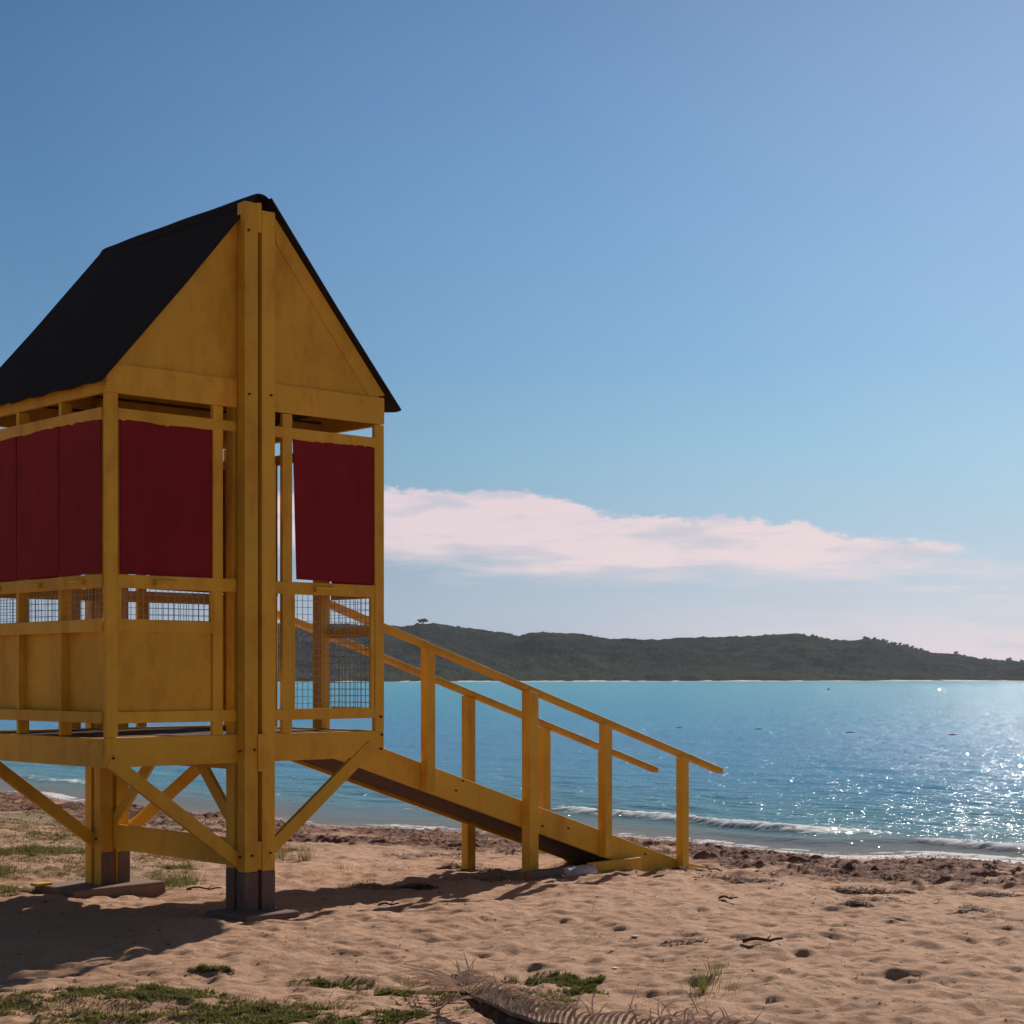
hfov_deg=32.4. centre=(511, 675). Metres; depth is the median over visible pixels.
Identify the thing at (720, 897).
driftwood stick
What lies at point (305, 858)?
grass tuft
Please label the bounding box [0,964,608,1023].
grass
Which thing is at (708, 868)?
driftwood stick
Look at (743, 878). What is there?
seaweed clump
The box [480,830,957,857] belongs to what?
red seaweed
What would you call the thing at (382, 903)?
driftwood stick
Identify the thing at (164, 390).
lifeguard tower
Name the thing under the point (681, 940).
seaweed clump
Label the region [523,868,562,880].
grey plank
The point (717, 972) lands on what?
grass tuft
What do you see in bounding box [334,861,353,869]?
grass tuft
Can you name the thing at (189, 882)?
grass tuft
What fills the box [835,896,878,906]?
seaweed clump
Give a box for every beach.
[0,791,1023,1023]
[295,680,1008,681]
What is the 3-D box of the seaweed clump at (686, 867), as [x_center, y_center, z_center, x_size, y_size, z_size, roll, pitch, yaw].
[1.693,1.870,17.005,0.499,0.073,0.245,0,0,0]
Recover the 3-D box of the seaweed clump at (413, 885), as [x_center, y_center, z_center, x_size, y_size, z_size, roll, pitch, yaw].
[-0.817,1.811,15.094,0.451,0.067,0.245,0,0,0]
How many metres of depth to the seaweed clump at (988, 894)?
15.58 m
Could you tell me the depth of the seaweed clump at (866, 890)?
15.40 m
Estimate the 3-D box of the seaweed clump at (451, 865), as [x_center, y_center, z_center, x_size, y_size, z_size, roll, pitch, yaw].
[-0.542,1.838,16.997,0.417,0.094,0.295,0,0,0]
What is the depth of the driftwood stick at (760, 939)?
11.29 m
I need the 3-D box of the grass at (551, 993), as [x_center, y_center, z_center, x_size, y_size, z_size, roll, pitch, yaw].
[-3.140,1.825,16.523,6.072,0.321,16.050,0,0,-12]
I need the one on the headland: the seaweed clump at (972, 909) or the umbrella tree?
the umbrella tree
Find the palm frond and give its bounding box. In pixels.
[388,952,762,1023]
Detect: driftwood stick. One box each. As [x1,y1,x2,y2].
[187,885,221,889]
[378,902,398,905]
[704,867,721,871]
[718,894,737,899]
[742,935,782,942]
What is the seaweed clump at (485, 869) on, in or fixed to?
on the sand beach at (41, 948)
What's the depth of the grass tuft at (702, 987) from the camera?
9.72 m
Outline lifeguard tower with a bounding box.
[0,194,722,921]
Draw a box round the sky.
[0,0,1023,661]
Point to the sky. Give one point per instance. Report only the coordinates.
(680, 318)
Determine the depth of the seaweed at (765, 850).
20.29 m
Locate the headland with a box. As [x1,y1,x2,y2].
[277,623,1023,681]
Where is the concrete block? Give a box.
[563,864,597,877]
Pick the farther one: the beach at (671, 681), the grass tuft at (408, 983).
the beach at (671, 681)
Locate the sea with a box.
[0,681,1023,861]
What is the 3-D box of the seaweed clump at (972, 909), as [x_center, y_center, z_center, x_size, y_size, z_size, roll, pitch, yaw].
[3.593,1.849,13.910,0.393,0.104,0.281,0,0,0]
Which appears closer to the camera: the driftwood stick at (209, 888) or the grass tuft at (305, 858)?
the driftwood stick at (209, 888)
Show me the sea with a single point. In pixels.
(900, 771)
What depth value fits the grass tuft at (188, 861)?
16.59 m
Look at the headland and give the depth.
719.77 m
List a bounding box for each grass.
[0,817,604,1022]
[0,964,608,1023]
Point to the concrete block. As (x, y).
(574, 871)
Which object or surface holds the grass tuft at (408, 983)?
on the sand beach at (41, 948)
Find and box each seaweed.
[0,792,1023,907]
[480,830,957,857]
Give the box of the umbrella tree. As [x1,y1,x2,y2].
[417,618,427,623]
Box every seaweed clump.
[395,882,439,889]
[436,861,461,868]
[455,864,505,871]
[656,937,708,946]
[671,866,708,871]
[693,874,779,883]
[811,884,915,894]
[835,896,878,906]
[938,890,1023,897]
[947,904,987,914]
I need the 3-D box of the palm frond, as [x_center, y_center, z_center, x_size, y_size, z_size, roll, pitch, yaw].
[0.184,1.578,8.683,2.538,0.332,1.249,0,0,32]
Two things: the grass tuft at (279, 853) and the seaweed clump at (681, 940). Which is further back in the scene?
the grass tuft at (279, 853)
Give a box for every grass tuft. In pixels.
[160,858,206,867]
[164,867,219,885]
[275,843,294,859]
[291,840,322,861]
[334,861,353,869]
[391,975,432,987]
[676,967,744,997]
[703,958,724,976]
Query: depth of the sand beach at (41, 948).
11.97 m
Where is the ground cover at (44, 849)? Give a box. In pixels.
[0,829,199,897]
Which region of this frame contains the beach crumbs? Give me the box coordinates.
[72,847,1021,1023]
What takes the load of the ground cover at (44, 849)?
on the sand beach at (41, 948)

